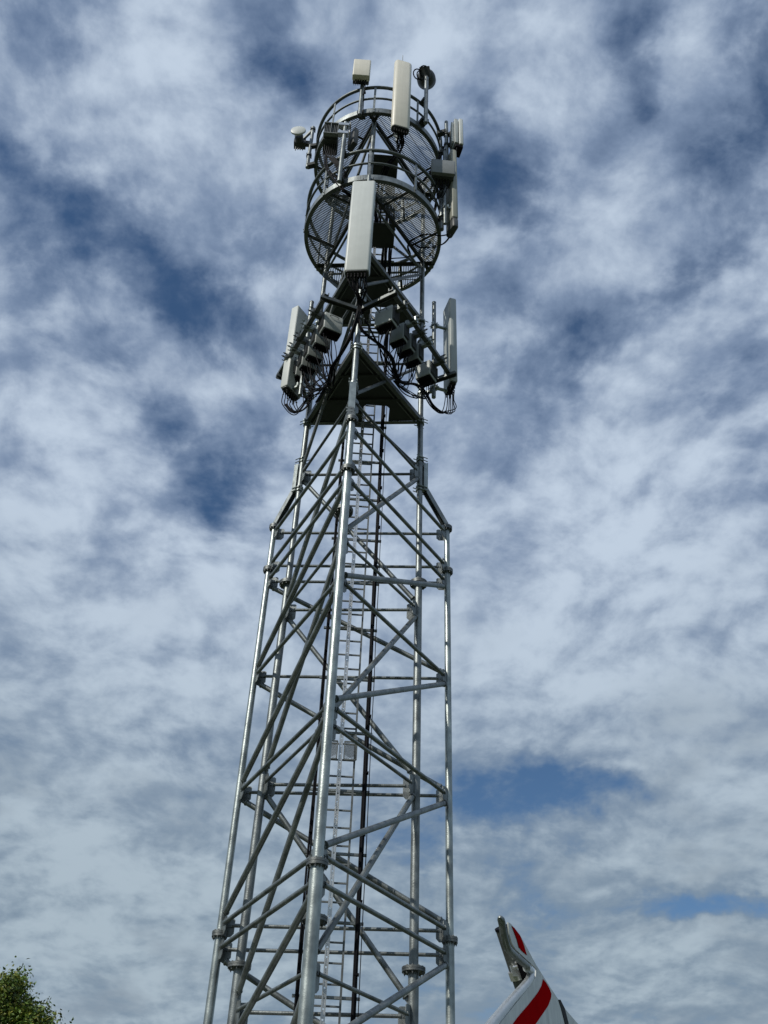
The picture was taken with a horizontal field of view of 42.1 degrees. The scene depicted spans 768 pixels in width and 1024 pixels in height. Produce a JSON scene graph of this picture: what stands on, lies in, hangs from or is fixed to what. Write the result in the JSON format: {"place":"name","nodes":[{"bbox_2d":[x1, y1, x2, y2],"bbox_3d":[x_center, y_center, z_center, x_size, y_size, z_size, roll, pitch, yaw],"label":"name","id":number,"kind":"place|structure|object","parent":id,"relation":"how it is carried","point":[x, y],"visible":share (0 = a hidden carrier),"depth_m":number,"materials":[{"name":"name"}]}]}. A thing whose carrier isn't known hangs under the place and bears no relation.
{"place":"outdoors","nodes":[
{"label":"outdoors","id":0,"kind":"place"},
{"bbox_2d":[0,0,767,1023],"label":"sky","id":1,"kind":"structure","parent":0,"point":[598,472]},
{"label":"ground","id":2,"kind":"structure","parent":0,"visible":0},
{"bbox_2d":[0,955,73,1023],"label":"broadleaf tree","id":3,"kind":"object","parent":2,"relation":"on","point":[15,1008],"visible":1,"depth_m":19.32,"materials":[{"name":"green plant"}]},
{"bbox_2d":[485,915,577,1023],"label":"boat","id":4,"kind":"object","parent":2,"relation":"on","point":[531,998],"visible":1,"depth_m":4.65,"materials":[{"name":"white"}]},
{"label":"concrete slab","id":5,"kind":"structure","parent":0,"visible":0},
{"bbox_2d":[203,86,457,1023],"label":"telecom tower","id":6,"kind":"structure","parent":5,"relation":"on","point":[362,379],"depth_m":16.15,"materials":[{"name":"metal"}]},
{"bbox_2d":[281,300,313,405],"bbox_3d":[-1.634,-3.301,21.192,0.461,2.950,0.892,-21,-45,25],"label":"panel antenna","id":7,"kind":"object","parent":6,"relation":"attached to","point":[289,388],"visible":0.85,"depth_m":20.58,"materials":[{"name":"white plastic"}]},
{"bbox_2d":[281,394,309,415],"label":"cable bundle","id":8,"kind":"object","parent":7,"relation":"attached to","point":[298,409],"visible":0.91,"depth_m":19.94,"materials":[{"name":"black rubber"}]},
{"bbox_2d":[291,126,317,168],"bbox_3d":[-2.044,-9.285,25.453,0.748,1.918,0.529,4,-40,-2],"label":"dish antenna","id":9,"kind":"object","parent":6,"relation":"attached to","point":[300,141],"visible":1,"depth_m":25.58,"materials":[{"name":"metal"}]},
{"bbox_2d":[276,291,356,389],"bbox_3d":[-1.335,-3.426,20.370,0.895,0.172,2.569,19,-42,-19],"label":"mounting rail","id":10,"kind":"object","parent":6,"relation":"attached to","point":[324,298],"visible":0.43,"depth_m":19.71,"materials":[{"name":"metal"}]},
{"bbox_2d":[281,352,329,403],"bbox_3d":[-1.566,-2.841,19.933,0.655,1.705,1.358,22,-43,-22],"label":"radio unit","id":11,"kind":"object","parent":10,"relation":"attached to","point":[296,371],"visible":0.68,"depth_m":20.49,"materials":[{"name":"grey metal"}]},
{"bbox_2d":[284,375,326,412],"bbox_3d":[-1.382,-2.453,19.851,1.315,0.788,0.401,-29,-49,32],"label":"cable bundle","id":12,"kind":"object","parent":11,"relation":"attached to","point":[306,406],"visible":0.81,"depth_m":19.97,"materials":[{"name":"black rubber"}]},
{"bbox_2d":[287,342,329,391],"bbox_3d":[-1.425,-2.784,20.014,1.112,1.680,0.583,-14,-42,19],"label":"radio unit","id":13,"kind":"object","parent":10,"relation":"attached to","point":[302,363],"visible":0.83,"depth_m":20.31,"materials":[{"name":"grey metal"}]},
{"bbox_2d":[293,332,331,392],"bbox_3d":[-1.431,-2.882,19.857,0.911,1.731,0.504,4,-40,-2],"label":"radio unit","id":14,"kind":"object","parent":10,"relation":"attached to","point":[309,354],"visible":0.9,"depth_m":20.10,"materials":[{"name":"grey metal"}]},
{"bbox_2d":[300,319,330,385],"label":"radio unit","id":15,"kind":"object","parent":10,"relation":"attached to","point":[317,342],"visible":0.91,"depth_m":19.85,"materials":[{"name":"grey metal"}]},
{"bbox_2d":[308,306,342,386],"bbox_3d":[-1.134,-3.276,19.398,0.844,1.690,0.364,32,-48,-30],"label":"radio unit","id":16,"kind":"object","parent":10,"relation":"attached to","point":[330,326],"visible":0.97,"depth_m":19.63,"materials":[{"name":"grey metal"}]},
{"bbox_2d":[293,321,353,1013],"bbox_3d":[-0.997,2.906,16.181,0.068,19.050,0.070,4,-40,-2],"label":"feeder cable","id":17,"kind":"object","parent":6,"relation":"attached to","point":[302,929],"visible":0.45,"depth_m":15.10,"materials":[{"name":"black rubber"}]},
{"bbox_2d":[315,307,359,402],"bbox_3d":[-0.949,-3.076,19.522,0.230,1.402,1.723,21,-43,-21],"label":"cable bundle","id":18,"kind":"object","parent":6,"relation":"attached to","point":[346,344],"visible":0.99,"depth_m":19.09,"materials":[{"name":"black rubber"}]},
{"bbox_2d":[323,121,358,183],"bbox_3d":[-1.049,-8.124,22.983,0.820,2.495,0.640,4,-40,-2],"label":"radio unit","id":19,"kind":"object","parent":6,"relation":"attached to","point":[332,132],"visible":0.99,"depth_m":23.30,"materials":[{"name":"metal"}]},
{"bbox_2d":[323,150,377,222],"bbox_3d":[-0.576,-7.418,23.386,0.658,2.084,2.035,-28,-48,31],"label":"cable bundle","id":20,"kind":"object","parent":6,"relation":"attached to","point":[332,176],"visible":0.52,"depth_m":22.88,"materials":[{"name":"black rubber"}]},
{"bbox_2d":[344,175,375,288],"bbox_3d":[-0.478,-5.948,20.811,0.507,4.019,0.624,4,-40,-2],"label":"panel antenna","id":21,"kind":"object","parent":6,"relation":"attached to","point":[359,241],"visible":0.98,"depth_m":20.24,"materials":[{"name":"white plastic"}]},
{"bbox_2d":[348,277,366,312],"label":"cable bundle","id":22,"kind":"object","parent":21,"relation":"hanging from","point":[360,300],"visible":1,"depth_m":19.34,"materials":[{"name":"black rubber"}]},
{"bbox_2d":[352,59,370,119],"bbox_3d":[-0.582,-10.450,24.589,0.430,2.550,0.538,4,-40,-2],"label":"square antenna","id":23,"kind":"object","parent":6,"relation":"attached to","point":[361,72],"visible":1,"depth_m":24.53,"materials":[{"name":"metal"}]},
{"bbox_2d":[350,332,388,1021],"bbox_3d":[-0.206,2.574,16.521,0.122,20.050,0.080,4,-40,-2],"label":"feeder cable","id":24,"kind":"object","parent":6,"relation":"attached to","point":[366,772],"visible":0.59,"depth_m":15.60,"materials":[{"name":"black rubber"}]},
{"bbox_2d":[361,313,392,369],"bbox_3d":[-0.073,-3.317,19.559,0.121,0.869,1.237,-26,-48,30],"label":"cable bundle","id":25,"kind":"object","parent":6,"relation":"attached to","point":[375,339],"visible":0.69,"depth_m":19.39,"materials":[{"name":"black rubber"}]},
{"bbox_2d":[358,315,399,379],"bbox_3d":[-0.050,-3.313,19.416,0.179,1.092,1.294,-28,-49,32],"label":"cable bundle","id":26,"kind":"object","parent":6,"relation":"attached to","point":[392,359],"visible":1,"depth_m":19.22,"materials":[{"name":"black rubber"}]},
{"bbox_2d":[381,184,394,276],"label":"cable bundle","id":27,"kind":"object","parent":6,"relation":"attached to","point":[384,257],"visible":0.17,"depth_m":23.53,"materials":[{"name":"black rubber"}]},
{"bbox_2d":[391,57,411,142],"bbox_3d":[0.425,-10.170,24.447,0.442,3.926,0.538,4,-40,-2],"label":"panel antenna","id":28,"kind":"object","parent":6,"relation":"attached to","point":[400,112],"visible":0.98,"depth_m":23.91,"materials":[{"name":"white plastic"}]},
{"bbox_2d":[374,133,404,222],"bbox_3d":[0.102,-7.936,23.712,0.315,1.210,1.998,14,-41,-13],"label":"cable bundle","id":29,"kind":"object","parent":28,"relation":"attached to","point":[401,142],"visible":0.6,"depth_m":23.94,"materials":[{"name":"black rubber"}]},
{"bbox_2d":[355,287,456,383],"bbox_3d":[0.492,-3.433,20.262,0.940,0.172,2.603,-20,-45,25],"label":"mounting rail","id":30,"kind":"object","parent":6,"relation":"attached to","point":[394,295],"visible":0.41,"depth_m":19.80,"materials":[{"name":"metal"}]},
{"bbox_2d":[374,299,409,379],"bbox_3d":[0.134,-3.347,19.421,0.678,1.465,0.894,4,-40,-2],"label":"radio unit","id":31,"kind":"object","parent":30,"relation":"attached to","point":[386,320],"visible":1,"depth_m":19.44,"materials":[{"name":"grey metal"}]},
{"bbox_2d":[389,315,420,377],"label":"radio unit","id":32,"kind":"object","parent":30,"relation":"attached to","point":[399,336],"visible":0.94,"depth_m":19.73,"materials":[{"name":"grey metal"}]},
{"bbox_2d":[395,325,427,381],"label":"radio unit","id":33,"kind":"object","parent":30,"relation":"attached to","point":[409,348],"visible":0.85,"depth_m":19.90,"materials":[{"name":"grey metal"}]},
{"bbox_2d":[394,336,434,389],"bbox_3d":[0.606,-2.908,19.956,0.804,1.423,0.486,4,-40,-2],"label":"radio unit","id":34,"kind":"object","parent":30,"relation":"attached to","point":[416,358],"visible":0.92,"depth_m":20.09,"materials":[{"name":"grey metal"}]},
{"bbox_2d":[393,354,447,398],"bbox_3d":[0.761,-2.829,20.030,0.654,1.438,1.227,-20,-45,25],"label":"radio unit","id":35,"kind":"object","parent":30,"relation":"attached to","point":[426,373],"visible":0.95,"depth_m":20.46,"materials":[{"name":"grey metal"}]},
{"bbox_2d":[396,379,445,413],"bbox_3d":[0.691,-2.448,20.098,0.209,0.542,1.530,-31,-50,34],"label":"cable bundle","id":36,"kind":"object","parent":35,"relation":"attached to","point":[429,401],"visible":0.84,"depth_m":20.20,"materials":[{"name":"black rubber"}]},
{"bbox_2d":[391,153,442,210],"bbox_3d":[0.680,-8.161,24.417,1.475,1.767,0.549,-20,-45,25],"label":"cable bundle","id":37,"kind":"object","parent":6,"relation":"attached to","point":[439,158],"visible":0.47,"depth_m":24.29,"materials":[{"name":"black rubber"}]},
{"bbox_2d":[392,234,448,258],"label":"cable bundle","id":38,"kind":"object","parent":6,"relation":"attached to","point":[410,241],"visible":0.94,"depth_m":23.34,"materials":[{"name":"black rubber"}]},
{"bbox_2d":[413,65,435,126],"bbox_3d":[1.028,-10.450,25.250,0.501,2.966,0.699,-9,-41,14],"label":"dish antenna","id":39,"kind":"object","parent":6,"relation":"attached to","point":[426,79],"visible":1,"depth_m":25.67,"materials":[{"name":"metal"}]},
{"bbox_2d":[414,234,451,247],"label":"cable bundle","id":40,"kind":"object","parent":6,"relation":"attached to","point":[448,238],"visible":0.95,"depth_m":22.67,"materials":[{"name":"black rubber"}]},
{"bbox_2d":[429,159,454,231],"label":"radio unit","id":41,"kind":"object","parent":6,"relation":"attached to","point":[442,171],"visible":0.86,"depth_m":23.55,"materials":[{"name":"metal"}]},
{"bbox_2d":[427,298,457,398],"bbox_3d":[1.189,-3.568,21.698,0.702,3.102,0.444,11,-41,-10],"label":"panel antenna","id":42,"kind":"object","parent":6,"relation":"attached to","point":[449,327],"visible":0.82,"depth_m":21.80,"materials":[{"name":"white plastic"}]},
{"bbox_2d":[442,390,456,413],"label":"cable bundle","id":43,"kind":"object","parent":42,"relation":"attached to","point":[453,402],"visible":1,"depth_m":20.64,"materials":[{"name":"black rubber"}]},
{"bbox_2d":[438,149,457,237],"bbox_3d":[1.487,-7.617,23.691,0.430,3.180,0.422,15,-41,-14],"label":"panel antenna","id":44,"kind":"object","parent":6,"relation":"attached to","point":[449,209],"visible":0.9,"depth_m":23.14,"materials":[{"name":"white plastic"}]},
{"bbox_2d":[437,119,463,159],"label":"box antenna","id":45,"kind":"object","parent":6,"relation":"attached to","point":[454,134],"visible":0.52,"depth_m":25.05,"materials":[{"name":"white plastic"}]}
]}

